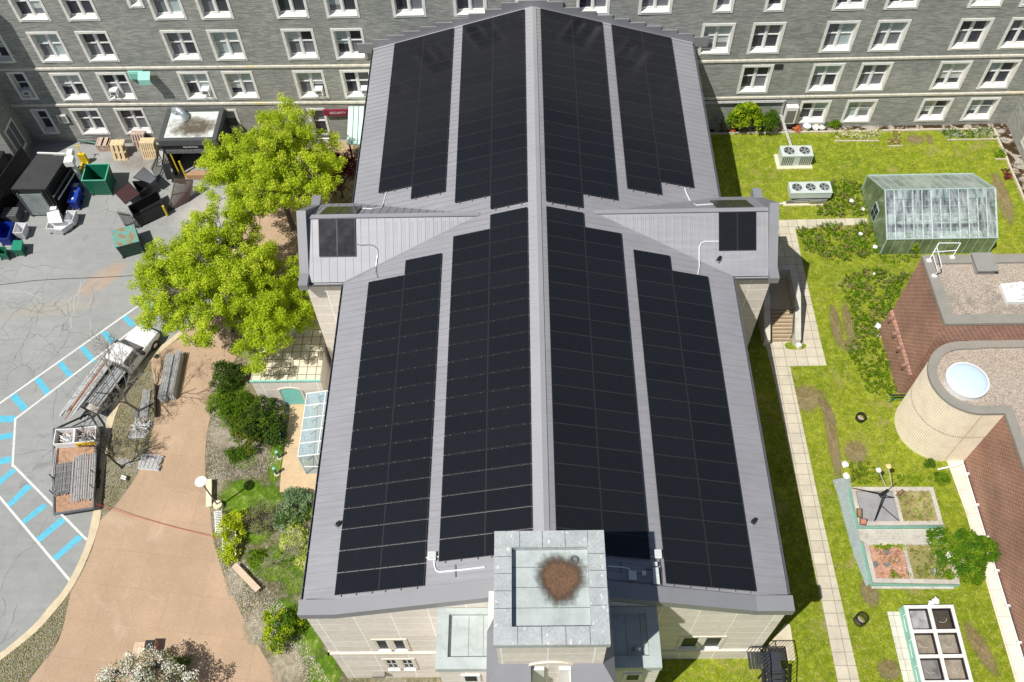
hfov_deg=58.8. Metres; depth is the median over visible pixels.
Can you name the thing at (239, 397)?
leafy shrub
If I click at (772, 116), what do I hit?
conifer shrub
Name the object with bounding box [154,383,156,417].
steel beam
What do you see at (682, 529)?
solar panel
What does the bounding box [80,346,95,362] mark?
blue bay marking
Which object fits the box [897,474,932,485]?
weeds
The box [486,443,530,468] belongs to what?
solar panel
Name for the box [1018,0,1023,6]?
window
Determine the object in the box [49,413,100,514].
flatbed trailer
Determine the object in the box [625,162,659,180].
solar panel
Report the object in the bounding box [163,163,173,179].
grate
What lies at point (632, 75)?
solar panel
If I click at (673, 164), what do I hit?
solar panel
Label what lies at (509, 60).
solar panel
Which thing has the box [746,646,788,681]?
metal staircase
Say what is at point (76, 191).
blue bin
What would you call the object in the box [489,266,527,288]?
solar panel
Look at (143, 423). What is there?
clamp pile
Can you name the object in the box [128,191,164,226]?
black bin
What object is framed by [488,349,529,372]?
solar panel
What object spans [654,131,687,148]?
solar panel
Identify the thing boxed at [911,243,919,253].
sapling
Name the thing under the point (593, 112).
solar panel
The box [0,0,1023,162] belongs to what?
grey stone building
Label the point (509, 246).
solar panel
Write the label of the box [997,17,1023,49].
window
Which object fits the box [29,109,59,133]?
window
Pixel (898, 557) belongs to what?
weeds
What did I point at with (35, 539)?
painted line
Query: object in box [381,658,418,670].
window
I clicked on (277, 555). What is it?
grass patch
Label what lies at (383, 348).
solar panel
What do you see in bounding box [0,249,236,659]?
kerb
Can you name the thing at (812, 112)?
window
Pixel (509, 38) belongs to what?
solar panel
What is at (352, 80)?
window
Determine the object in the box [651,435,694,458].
solar panel
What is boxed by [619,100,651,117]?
solar panel
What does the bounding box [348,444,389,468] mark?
solar panel
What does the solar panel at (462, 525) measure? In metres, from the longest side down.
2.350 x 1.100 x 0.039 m
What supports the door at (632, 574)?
in the junction box at (632, 575)
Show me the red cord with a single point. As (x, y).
(156, 522)
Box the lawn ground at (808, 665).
[655,130,1023,681]
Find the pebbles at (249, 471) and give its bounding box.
[205,386,276,481]
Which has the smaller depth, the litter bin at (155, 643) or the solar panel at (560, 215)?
the solar panel at (560, 215)
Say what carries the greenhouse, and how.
on the lawn ground at (808, 665)
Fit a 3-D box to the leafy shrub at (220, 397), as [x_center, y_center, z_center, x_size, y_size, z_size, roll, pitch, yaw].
[-20.720,4.184,64.221,2.316,1.003,2.680,-18,57,-10]
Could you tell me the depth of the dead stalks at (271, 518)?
60.09 m
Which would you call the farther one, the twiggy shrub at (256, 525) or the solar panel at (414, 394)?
the twiggy shrub at (256, 525)
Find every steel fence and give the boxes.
[117,212,136,226]
[151,146,166,181]
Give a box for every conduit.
[356,243,377,277]
[361,191,386,208]
[433,561,484,572]
[608,565,630,570]
[684,188,712,204]
[697,241,718,274]
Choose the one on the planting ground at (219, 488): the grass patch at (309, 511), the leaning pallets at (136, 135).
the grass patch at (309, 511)
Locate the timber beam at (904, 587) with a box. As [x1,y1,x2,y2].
[871,586,953,588]
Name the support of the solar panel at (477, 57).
on the stone hall
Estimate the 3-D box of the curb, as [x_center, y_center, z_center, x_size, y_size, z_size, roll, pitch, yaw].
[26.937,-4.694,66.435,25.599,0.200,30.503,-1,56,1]
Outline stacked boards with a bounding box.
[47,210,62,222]
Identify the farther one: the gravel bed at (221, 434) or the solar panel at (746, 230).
the gravel bed at (221, 434)
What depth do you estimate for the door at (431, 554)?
44.02 m
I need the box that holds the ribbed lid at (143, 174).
[133,167,156,183]
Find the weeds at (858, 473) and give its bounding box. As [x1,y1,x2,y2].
[848,461,882,484]
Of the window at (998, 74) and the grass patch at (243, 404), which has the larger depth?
the window at (998, 74)
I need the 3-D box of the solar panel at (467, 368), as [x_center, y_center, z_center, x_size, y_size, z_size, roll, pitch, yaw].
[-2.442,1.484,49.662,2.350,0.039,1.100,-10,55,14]
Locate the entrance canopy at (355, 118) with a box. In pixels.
[347,106,364,160]
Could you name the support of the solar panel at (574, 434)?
on the stone hall
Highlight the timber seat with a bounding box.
[132,641,146,657]
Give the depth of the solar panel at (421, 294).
53.58 m
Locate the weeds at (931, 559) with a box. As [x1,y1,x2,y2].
[910,544,952,578]
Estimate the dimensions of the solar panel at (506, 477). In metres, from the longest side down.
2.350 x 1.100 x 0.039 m
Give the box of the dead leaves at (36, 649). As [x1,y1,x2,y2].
[0,594,69,681]
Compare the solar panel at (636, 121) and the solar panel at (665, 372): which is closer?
the solar panel at (665, 372)
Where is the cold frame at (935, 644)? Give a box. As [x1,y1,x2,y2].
[899,605,972,681]
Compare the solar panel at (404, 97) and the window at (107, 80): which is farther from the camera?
the window at (107, 80)
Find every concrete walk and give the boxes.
[887,612,914,681]
[947,461,1023,681]
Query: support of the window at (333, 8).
in the grey stone building at (69, 63)
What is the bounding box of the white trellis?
[222,527,235,555]
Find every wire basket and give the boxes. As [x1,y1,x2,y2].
[853,612,868,626]
[855,412,866,422]
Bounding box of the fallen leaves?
[195,235,295,388]
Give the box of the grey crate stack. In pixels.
[0,207,23,224]
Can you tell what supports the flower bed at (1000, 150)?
on the lawn ground at (808, 665)
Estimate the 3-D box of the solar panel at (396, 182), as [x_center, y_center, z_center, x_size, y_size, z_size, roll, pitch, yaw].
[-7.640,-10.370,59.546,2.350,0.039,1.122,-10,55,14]
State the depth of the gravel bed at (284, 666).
55.55 m
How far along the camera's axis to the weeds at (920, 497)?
55.93 m
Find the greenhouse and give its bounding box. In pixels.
[860,173,997,254]
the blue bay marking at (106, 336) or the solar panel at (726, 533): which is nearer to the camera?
the solar panel at (726, 533)
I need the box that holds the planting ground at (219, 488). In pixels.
[0,143,441,681]
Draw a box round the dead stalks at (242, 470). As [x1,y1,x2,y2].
[220,458,266,481]
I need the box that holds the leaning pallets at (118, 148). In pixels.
[109,139,128,160]
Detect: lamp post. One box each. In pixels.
[195,476,223,510]
[795,343,801,348]
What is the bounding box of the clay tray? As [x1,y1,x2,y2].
[859,518,866,525]
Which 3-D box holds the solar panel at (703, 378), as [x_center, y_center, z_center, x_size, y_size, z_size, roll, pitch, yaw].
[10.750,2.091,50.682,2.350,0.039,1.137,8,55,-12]
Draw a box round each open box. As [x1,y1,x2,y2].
[53,428,75,448]
[73,426,99,446]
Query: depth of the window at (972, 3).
65.61 m
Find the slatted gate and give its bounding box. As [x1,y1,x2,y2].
[168,178,192,210]
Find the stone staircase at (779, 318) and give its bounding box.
[757,265,800,345]
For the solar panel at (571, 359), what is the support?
on the stone hall
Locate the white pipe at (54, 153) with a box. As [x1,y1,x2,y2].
[37,152,65,154]
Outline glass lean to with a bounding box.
[297,390,327,473]
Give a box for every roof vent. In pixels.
[334,520,341,528]
[715,256,721,262]
[749,517,756,525]
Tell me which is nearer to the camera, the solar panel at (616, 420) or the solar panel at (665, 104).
the solar panel at (616, 420)
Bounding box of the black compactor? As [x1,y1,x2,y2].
[11,155,80,215]
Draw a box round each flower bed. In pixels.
[834,128,880,139]
[887,129,900,144]
[941,126,997,138]
[994,147,1006,157]
[1001,168,1011,180]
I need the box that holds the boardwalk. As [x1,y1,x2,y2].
[858,529,942,541]
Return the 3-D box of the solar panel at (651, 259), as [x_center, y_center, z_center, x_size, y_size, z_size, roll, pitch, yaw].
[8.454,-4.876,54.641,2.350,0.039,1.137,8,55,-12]
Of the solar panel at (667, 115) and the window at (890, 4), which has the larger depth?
the window at (890, 4)
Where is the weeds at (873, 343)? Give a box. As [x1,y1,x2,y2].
[845,338,897,394]
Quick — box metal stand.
[889,394,905,402]
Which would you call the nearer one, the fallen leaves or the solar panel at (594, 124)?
the solar panel at (594, 124)
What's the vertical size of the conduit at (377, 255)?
0.903 m
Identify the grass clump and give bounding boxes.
[923,458,935,468]
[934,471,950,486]
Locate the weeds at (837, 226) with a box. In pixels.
[795,219,878,262]
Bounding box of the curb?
[710,128,1023,201]
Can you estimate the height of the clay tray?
0.109 m
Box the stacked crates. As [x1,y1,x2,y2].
[156,149,163,166]
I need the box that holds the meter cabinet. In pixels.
[721,118,731,129]
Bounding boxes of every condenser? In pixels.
[774,145,813,169]
[779,181,832,205]
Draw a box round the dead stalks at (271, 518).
[243,499,282,535]
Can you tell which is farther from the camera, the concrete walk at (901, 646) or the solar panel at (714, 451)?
the concrete walk at (901, 646)
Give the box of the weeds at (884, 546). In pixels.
[872,543,905,549]
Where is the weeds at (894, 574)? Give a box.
[890,569,912,578]
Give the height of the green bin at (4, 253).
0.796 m
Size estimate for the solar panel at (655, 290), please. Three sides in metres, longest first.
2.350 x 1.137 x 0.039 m
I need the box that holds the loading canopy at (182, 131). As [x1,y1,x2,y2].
[158,106,234,179]
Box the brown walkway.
[29,140,353,681]
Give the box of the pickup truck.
[80,325,159,415]
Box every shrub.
[167,655,193,674]
[204,383,235,417]
[208,359,244,394]
[211,507,247,557]
[216,545,241,565]
[219,383,255,424]
[220,407,247,431]
[222,374,244,396]
[223,446,253,463]
[240,505,273,533]
[245,547,267,566]
[258,419,288,449]
[260,550,284,569]
[260,608,304,655]
[271,501,307,532]
[278,521,309,552]
[281,527,306,558]
[282,486,313,512]
[287,602,310,637]
[293,548,306,570]
[723,101,764,133]
[758,108,779,133]
[825,119,841,128]
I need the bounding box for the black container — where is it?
[0,151,9,174]
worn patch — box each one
[795,386,822,409]
[819,399,834,423]
[824,399,840,478]
[830,308,841,345]
[842,339,862,351]
[843,305,854,338]
[844,442,865,462]
[861,580,878,604]
[878,660,899,679]
[907,135,923,142]
[926,135,932,143]
[966,624,997,672]
[992,174,1013,221]
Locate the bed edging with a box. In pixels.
[834,138,1005,159]
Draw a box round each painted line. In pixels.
[0,296,151,403]
[0,496,69,580]
[11,417,16,466]
[12,464,86,539]
[17,328,133,417]
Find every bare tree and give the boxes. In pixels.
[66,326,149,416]
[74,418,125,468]
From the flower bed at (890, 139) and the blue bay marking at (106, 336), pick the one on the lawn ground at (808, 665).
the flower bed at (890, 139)
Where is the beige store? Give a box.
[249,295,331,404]
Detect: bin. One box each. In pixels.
[0,246,9,259]
[11,240,26,256]
[67,195,81,209]
[69,182,84,192]
[69,187,84,202]
[81,163,115,194]
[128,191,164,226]
[131,202,163,227]
[132,181,152,197]
[143,640,159,654]
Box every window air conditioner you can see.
[21,87,33,97]
[108,87,119,97]
[201,86,210,96]
[314,86,323,96]
[361,85,366,96]
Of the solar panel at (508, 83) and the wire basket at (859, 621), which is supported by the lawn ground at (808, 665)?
the wire basket at (859, 621)
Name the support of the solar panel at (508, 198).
on the stone hall
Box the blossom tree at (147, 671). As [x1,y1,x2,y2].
[95,644,198,681]
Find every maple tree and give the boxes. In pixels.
[126,202,278,348]
[193,92,347,234]
[220,254,318,375]
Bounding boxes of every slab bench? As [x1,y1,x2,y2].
[206,479,212,507]
[232,563,260,591]
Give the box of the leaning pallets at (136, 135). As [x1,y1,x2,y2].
[130,130,146,148]
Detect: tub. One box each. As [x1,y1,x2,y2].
[0,222,15,245]
[13,222,29,239]
[46,222,73,234]
[63,210,79,226]
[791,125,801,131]
[802,123,811,130]
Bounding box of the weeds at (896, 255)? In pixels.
[873,249,919,262]
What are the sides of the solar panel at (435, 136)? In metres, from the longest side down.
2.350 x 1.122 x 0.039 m
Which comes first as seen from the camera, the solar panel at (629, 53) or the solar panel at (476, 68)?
the solar panel at (476, 68)
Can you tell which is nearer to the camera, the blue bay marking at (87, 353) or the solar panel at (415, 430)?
the solar panel at (415, 430)
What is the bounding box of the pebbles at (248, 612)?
[210,511,328,681]
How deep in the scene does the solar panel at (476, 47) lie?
64.68 m
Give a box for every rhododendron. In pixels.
[228,419,261,454]
[238,394,288,440]
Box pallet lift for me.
[74,145,89,171]
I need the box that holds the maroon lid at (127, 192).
[115,181,139,203]
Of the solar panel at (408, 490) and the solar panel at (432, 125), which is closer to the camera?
the solar panel at (408, 490)
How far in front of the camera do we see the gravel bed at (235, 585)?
58.21 m
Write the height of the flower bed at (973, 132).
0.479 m
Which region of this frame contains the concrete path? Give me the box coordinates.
[766,218,867,681]
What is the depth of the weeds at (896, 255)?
67.20 m
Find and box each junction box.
[428,551,435,560]
[628,571,636,580]
[653,567,658,574]
[653,575,659,584]
[654,549,661,558]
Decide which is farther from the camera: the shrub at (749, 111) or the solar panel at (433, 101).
the shrub at (749, 111)
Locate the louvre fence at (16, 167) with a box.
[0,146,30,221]
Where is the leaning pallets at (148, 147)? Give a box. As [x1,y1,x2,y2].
[139,137,157,158]
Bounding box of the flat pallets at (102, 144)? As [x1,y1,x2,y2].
[95,137,111,151]
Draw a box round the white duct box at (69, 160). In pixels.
[63,149,85,186]
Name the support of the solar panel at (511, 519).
on the stone hall
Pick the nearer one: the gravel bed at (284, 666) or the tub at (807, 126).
the gravel bed at (284, 666)
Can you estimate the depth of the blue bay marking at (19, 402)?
65.11 m
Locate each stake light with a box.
[876,467,885,485]
[886,464,892,487]
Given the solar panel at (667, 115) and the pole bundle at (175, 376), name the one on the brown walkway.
the pole bundle at (175, 376)
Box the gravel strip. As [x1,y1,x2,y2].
[833,478,868,586]
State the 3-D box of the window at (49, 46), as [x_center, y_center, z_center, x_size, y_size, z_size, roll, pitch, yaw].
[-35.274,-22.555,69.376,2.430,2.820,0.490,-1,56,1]
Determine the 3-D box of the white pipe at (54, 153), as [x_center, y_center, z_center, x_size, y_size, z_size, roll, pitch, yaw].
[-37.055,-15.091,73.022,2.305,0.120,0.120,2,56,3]
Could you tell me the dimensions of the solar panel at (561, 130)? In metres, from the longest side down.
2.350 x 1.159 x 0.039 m
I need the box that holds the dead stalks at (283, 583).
[251,561,302,606]
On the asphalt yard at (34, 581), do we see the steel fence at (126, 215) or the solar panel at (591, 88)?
the steel fence at (126, 215)
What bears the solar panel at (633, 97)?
on the stone hall
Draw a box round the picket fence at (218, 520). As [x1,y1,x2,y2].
[214,508,222,533]
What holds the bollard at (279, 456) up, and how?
on the grass patch at (277, 465)
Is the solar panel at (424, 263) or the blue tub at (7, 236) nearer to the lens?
the solar panel at (424, 263)
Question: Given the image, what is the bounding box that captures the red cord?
[97,504,215,537]
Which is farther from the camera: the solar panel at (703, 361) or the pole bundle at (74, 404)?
the pole bundle at (74, 404)
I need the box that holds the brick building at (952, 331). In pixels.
[879,242,1023,663]
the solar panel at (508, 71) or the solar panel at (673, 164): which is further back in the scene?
the solar panel at (508, 71)
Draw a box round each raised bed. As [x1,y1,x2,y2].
[848,487,943,528]
[860,540,959,586]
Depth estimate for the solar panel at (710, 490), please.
46.85 m
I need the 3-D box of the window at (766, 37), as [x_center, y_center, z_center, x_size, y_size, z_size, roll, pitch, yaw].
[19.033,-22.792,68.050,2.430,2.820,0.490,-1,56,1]
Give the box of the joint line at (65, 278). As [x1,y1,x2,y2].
[0,275,132,284]
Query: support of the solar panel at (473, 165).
on the stone hall
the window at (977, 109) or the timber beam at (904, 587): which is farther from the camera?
the window at (977, 109)
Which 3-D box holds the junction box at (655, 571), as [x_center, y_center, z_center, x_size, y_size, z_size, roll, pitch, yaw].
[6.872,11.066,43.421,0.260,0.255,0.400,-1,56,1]
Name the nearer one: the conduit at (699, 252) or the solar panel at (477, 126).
the conduit at (699, 252)
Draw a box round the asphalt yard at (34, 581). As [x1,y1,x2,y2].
[0,140,344,659]
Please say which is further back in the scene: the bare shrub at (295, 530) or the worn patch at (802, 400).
the worn patch at (802, 400)
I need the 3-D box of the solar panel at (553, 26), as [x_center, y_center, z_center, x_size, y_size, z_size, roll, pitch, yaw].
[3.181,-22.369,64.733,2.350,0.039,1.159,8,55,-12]
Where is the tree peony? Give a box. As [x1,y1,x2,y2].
[925,526,1001,586]
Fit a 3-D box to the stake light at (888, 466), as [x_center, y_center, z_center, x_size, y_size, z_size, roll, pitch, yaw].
[23.125,8.253,55.632,1.229,2.807,0.347,2,56,3]
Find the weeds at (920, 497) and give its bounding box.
[898,490,933,522]
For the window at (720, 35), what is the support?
in the grey stone building at (69, 63)
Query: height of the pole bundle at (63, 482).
0.367 m
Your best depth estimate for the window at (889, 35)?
68.15 m
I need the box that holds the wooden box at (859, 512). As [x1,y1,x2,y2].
[856,508,861,517]
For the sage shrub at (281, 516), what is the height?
1.125 m
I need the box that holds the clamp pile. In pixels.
[129,417,150,435]
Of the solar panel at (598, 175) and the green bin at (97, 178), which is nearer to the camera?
the solar panel at (598, 175)
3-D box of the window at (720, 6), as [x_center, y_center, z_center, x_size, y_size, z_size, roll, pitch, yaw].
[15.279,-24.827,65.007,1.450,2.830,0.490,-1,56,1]
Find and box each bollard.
[272,467,279,475]
[275,450,281,459]
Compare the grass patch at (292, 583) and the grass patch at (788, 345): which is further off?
the grass patch at (788, 345)
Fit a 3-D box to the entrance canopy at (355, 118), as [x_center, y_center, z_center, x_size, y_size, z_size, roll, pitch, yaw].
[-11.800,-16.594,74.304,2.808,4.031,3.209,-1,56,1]
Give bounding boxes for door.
[280,389,304,404]
[428,552,434,558]
[629,571,635,578]
[654,576,658,582]
[655,550,660,556]
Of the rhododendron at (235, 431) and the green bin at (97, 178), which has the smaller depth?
the rhododendron at (235, 431)
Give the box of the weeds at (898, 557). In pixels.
[873,545,908,577]
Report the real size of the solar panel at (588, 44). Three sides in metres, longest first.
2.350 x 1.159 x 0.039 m
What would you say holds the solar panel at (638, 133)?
on the stone hall
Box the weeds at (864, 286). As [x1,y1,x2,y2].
[838,267,911,339]
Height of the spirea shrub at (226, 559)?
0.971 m
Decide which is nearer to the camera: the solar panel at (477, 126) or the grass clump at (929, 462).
the grass clump at (929, 462)
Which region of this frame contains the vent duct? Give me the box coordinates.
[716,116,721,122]
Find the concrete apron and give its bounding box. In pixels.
[757,624,795,660]
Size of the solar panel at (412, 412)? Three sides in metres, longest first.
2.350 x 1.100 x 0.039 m
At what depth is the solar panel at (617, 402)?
48.24 m
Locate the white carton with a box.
[50,206,62,218]
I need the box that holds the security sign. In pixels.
[323,109,347,115]
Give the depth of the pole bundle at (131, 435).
63.38 m
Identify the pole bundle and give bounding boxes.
[52,448,56,478]
[54,461,73,495]
[59,353,112,421]
[71,453,96,502]
[87,366,126,406]
[117,457,132,465]
[128,432,145,438]
[138,454,163,470]
[140,389,150,417]
[157,353,174,402]
[167,350,183,400]
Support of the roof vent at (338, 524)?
on the stone hall
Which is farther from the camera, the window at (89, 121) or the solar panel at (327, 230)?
the window at (89, 121)
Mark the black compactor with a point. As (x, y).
(41, 186)
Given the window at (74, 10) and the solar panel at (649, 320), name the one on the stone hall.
the solar panel at (649, 320)
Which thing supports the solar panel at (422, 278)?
on the stone hall
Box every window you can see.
[0,35,16,62]
[4,117,26,150]
[5,72,39,99]
[7,0,51,21]
[25,32,72,62]
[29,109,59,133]
[48,73,92,100]
[58,0,100,20]
[68,108,110,134]
[74,31,120,61]
[95,72,137,100]
[113,108,153,134]
[126,0,144,7]
[147,0,187,19]
[159,30,202,61]
[176,71,217,99]
[195,0,233,19]
[206,29,247,60]
[221,71,259,99]
[225,109,243,131]
[272,0,309,18]
[280,29,319,59]
[292,70,329,98]
[306,108,330,139]
[323,0,359,17]
[330,28,367,59]
[339,70,368,98]
[371,639,410,652]
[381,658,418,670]
[391,0,426,17]
[453,0,486,16]
[576,0,609,14]
[638,0,672,14]
[675,636,726,649]
[697,23,735,54]
[712,0,734,12]
[736,65,773,93]
[746,22,786,53]
[763,0,785,11]
[795,100,831,123]
[805,63,845,92]
[818,21,860,52]
[831,0,867,10]
[840,99,877,122]
[852,62,893,91]
[867,19,911,51]
[871,202,878,222]
[883,0,920,9]
[914,98,954,121]
[929,61,972,89]
[947,18,994,50]
[959,97,1001,120]
[967,0,1003,7]
[976,60,1021,88]
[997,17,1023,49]
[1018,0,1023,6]
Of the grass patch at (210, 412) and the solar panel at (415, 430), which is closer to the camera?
the solar panel at (415, 430)
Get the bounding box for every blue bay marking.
[0,416,14,421]
[0,432,12,439]
[0,456,11,464]
[0,469,15,484]
[7,484,31,506]
[10,393,27,411]
[21,503,47,523]
[34,377,49,394]
[36,517,64,541]
[52,535,82,560]
[58,361,72,377]
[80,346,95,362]
[101,331,114,342]
[123,316,134,326]
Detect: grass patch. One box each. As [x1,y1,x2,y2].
[208,388,222,415]
[220,477,264,514]
[223,394,255,421]
[229,453,258,467]
[240,521,273,544]
[243,561,260,583]
[248,546,297,581]
[249,485,283,514]
[265,598,297,634]
[268,430,283,485]
[280,559,303,596]
[289,619,322,662]
[294,504,312,522]
[307,649,340,681]
[785,342,806,349]
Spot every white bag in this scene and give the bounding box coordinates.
[842,461,848,467]
[843,472,849,478]
[875,322,880,329]
[932,596,938,603]
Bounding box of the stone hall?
[296,0,794,681]
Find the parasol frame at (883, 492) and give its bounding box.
[853,483,898,521]
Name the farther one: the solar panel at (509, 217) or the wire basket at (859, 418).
the wire basket at (859, 418)
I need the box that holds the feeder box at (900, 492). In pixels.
[896,489,903,496]
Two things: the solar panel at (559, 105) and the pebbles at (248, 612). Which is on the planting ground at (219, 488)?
the pebbles at (248, 612)
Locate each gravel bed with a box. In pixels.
[208,425,246,446]
[225,560,247,596]
[243,609,275,643]
[269,648,303,681]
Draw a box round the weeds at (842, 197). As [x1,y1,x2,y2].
[816,177,867,217]
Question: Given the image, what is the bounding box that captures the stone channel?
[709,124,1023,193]
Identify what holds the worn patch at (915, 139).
on the lawn ground at (808, 665)
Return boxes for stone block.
[812,124,818,129]
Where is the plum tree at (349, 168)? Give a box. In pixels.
[313,147,357,198]
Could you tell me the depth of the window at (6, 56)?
70.22 m
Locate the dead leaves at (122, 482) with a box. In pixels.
[102,370,153,510]
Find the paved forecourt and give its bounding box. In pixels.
[280,404,325,492]
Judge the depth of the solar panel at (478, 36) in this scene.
65.33 m
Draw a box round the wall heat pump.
[782,104,798,123]
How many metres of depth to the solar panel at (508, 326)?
50.34 m
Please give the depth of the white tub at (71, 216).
72.67 m
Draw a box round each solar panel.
[318,218,336,256]
[320,206,343,213]
[334,569,379,594]
[337,218,355,256]
[337,546,381,572]
[338,206,361,213]
[339,525,383,550]
[342,504,385,528]
[344,483,386,508]
[346,463,388,487]
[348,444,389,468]
[350,425,391,448]
[352,407,393,430]
[354,389,394,412]
[356,371,395,394]
[358,354,397,377]
[360,338,398,360]
[362,322,399,343]
[364,306,401,327]
[365,290,402,311]
[367,275,403,296]
[378,173,412,192]
[379,563,424,590]
[380,160,413,179]
[380,541,425,567]
[381,147,414,166]
[382,135,415,154]
[382,519,427,545]
[384,123,416,142]
[384,498,428,523]
[385,112,417,130]
[386,100,418,118]
[386,477,429,502]
[387,457,430,482]
[388,89,419,106]
[389,78,419,95]
[389,438,431,462]
[390,67,420,84]
[391,56,421,74]
[391,419,432,442]
[392,46,422,63]
[392,400,433,424]
[394,36,423,52]
[394,382,434,405]
[395,365,435,387]
[397,347,436,370]
[398,331,437,353]
[399,315,437,336]
[401,299,438,320]
[402,283,439,304]
[403,268,440,289]
[404,253,441,274]
[411,178,445,198]
[412,165,445,185]
[413,152,446,171]
[414,140,447,159]
[415,128,447,146]
[416,116,448,134]
[417,104,449,122]
[418,92,449,110]
[419,81,450,99]
[420,70,451,87]
[421,48,452,66]
[421,59,451,76]
[422,38,452,55]
[423,28,453,45]
[439,534,484,561]
[440,512,484,538]
[441,470,485,495]
[441,491,485,516]
[442,450,485,474]
[443,430,486,454]
[444,411,486,435]
[445,392,486,416]
[446,374,487,397]
[447,356,487,379]
[448,322,487,344]
[448,339,487,361]
[449,305,488,328]
[450,289,488,311]
[451,259,488,280]
[451,274,488,295]
[452,243,489,265]
[453,229,489,250]
[455,168,490,188]
[455,181,490,202]
[456,155,490,175]
[457,130,491,149]
[457,142,490,161]
[458,105,491,124]
[458,117,491,136]
[459,82,491,100]
[459,93,491,112]
[460,59,492,77]
[460,71,491,89]
[461,38,492,56]
[461,49,492,66]
[462,17,492,34]
[462,28,492,45]
[485,506,531,533]
[485,529,531,555]
[486,423,530,448]
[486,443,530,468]
[486,464,530,489]
[486,485,531,511]
[487,367,529,390]
[487,385,529,409]
[487,404,529,428]
[488,315,528,337]
[488,332,528,355]
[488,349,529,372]
[489,251,527,272]
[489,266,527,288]
[489,282,528,304]
[489,298,528,320]
[490,174,526,194]
[490,187,526,208]
[490,207,527,228]
[490,221,527,242]
[490,236,527,257]
[491,121,525,141]
[491,134,525,154]
[491,147,526,167]
[491,160,526,180]
[492,51,524,69]
[492,62,524,81]
[492,74,525,92]
[492,85,525,104]
[492,97,525,116]
[492,109,525,128]
[493,9,524,26]
[493,19,524,37]
[493,30,524,47]
[493,40,524,58]
[540,8,571,24]
[541,19,572,35]
[541,29,572,45]
[541,40,573,56]
[542,51,574,67]
[542,62,574,79]
[542,73,575,90]
[543,84,576,102]
[543,96,576,114]
[543,108,577,126]
[544,121,578,139]
[544,133,579,152]
[544,146,580,165]
[545,159,580,178]
[545,173,581,192]
[546,187,582,207]
[546,206,583,226]
[547,220,584,240]
[547,235,585,255]
[548,250,586,271]
[548,265,587,286]
[548,281,588,302]
[549,297,589,319]
[549,314,590,336]
[550,331,591,353]
[550,348,592,371]
[551,366,593,389]
[552,384,594,408]
[552,403,595,427]
[553,422,597,447]
[553,442,598,467]
[554,463,599,488]
[555,484,600,509]
[555,505,601,529]
[556,528,574,530]
[572,15,602,31]
[572,26,603,42]
[573,36,604,52]
[573,47,605,63]
[574,57,606,74]
[575,69,607,85]
[575,80,608,97]
[576,91,609,109]
[577,103,610,121]
[578,115,611,133]
[578,127,612,145]
[579,140,613,158]
[580,153,615,172]
[581,166,616,185]
[581,180,617,199]
[584,227,621,247]
[585,241,623,262]
[586,256,624,277]
[587,272,625,292]
[588,287,627,308]
[589,303,628,325]
[590,320,630,341]
[591,337,631,359]
[592,354,633,376]
[593,372,635,395]
[594,390,636,413]
[595,409,638,432]
[596,428,640,452]
[598,448,642,472]
[599,468,644,493]
[600,489,645,514]
[601,510,647,536]
[604,532,649,559]
[611,24,642,40]
[612,34,643,50]
[613,45,644,61]
[614,55,646,72]
[615,66,647,83]
[616,77,648,94]
[618,89,650,106]
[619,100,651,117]
[620,112,653,129]
[621,124,655,142]
[622,136,656,154]
[623,149,658,167]
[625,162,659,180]
[626,175,661,194]
[633,249,671,269]
[635,264,672,284]
[636,279,675,300]
[638,295,677,316]
[639,311,679,332]
[641,31,672,47]
[641,327,681,349]
[643,41,673,57]
[643,344,683,366]
[644,52,675,68]
[644,361,685,383]
[645,62,677,79]
[646,379,687,401]
[647,73,678,89]
[648,84,680,101]
[648,397,690,420]
[650,95,682,112]
[650,415,692,439]
[651,107,684,124]
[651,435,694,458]
[653,119,685,136]
[653,454,697,478]
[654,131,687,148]
[655,474,700,498]
[656,143,689,161]
[657,155,691,173]
[657,495,702,519]
[659,168,693,187]
[659,516,705,541]
[662,538,708,563]
[664,560,711,587]
[672,270,709,290]
[674,286,712,306]
[676,301,714,322]
[678,317,716,338]
[680,333,719,354]
[682,350,722,371]
[684,367,724,389]
[686,384,727,407]
[688,402,730,425]
[691,421,733,444]
[693,440,736,463]
[696,459,739,483]
[698,479,742,503]
[701,500,745,524]
[703,521,749,546]
[706,542,752,568]
[709,565,755,591]
[710,200,735,207]
[719,212,736,250]
[728,200,753,207]
[738,211,755,249]
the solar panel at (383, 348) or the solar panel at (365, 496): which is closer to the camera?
the solar panel at (365, 496)
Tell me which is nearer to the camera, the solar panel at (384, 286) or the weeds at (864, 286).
the solar panel at (384, 286)
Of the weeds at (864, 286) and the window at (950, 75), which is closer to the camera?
the weeds at (864, 286)
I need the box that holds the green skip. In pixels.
[111,224,144,257]
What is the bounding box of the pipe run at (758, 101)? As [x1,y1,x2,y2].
[704,100,791,145]
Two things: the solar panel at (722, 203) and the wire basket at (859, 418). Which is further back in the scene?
the wire basket at (859, 418)
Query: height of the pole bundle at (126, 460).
0.089 m
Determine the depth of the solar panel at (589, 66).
63.27 m
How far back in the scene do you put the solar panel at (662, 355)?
50.81 m

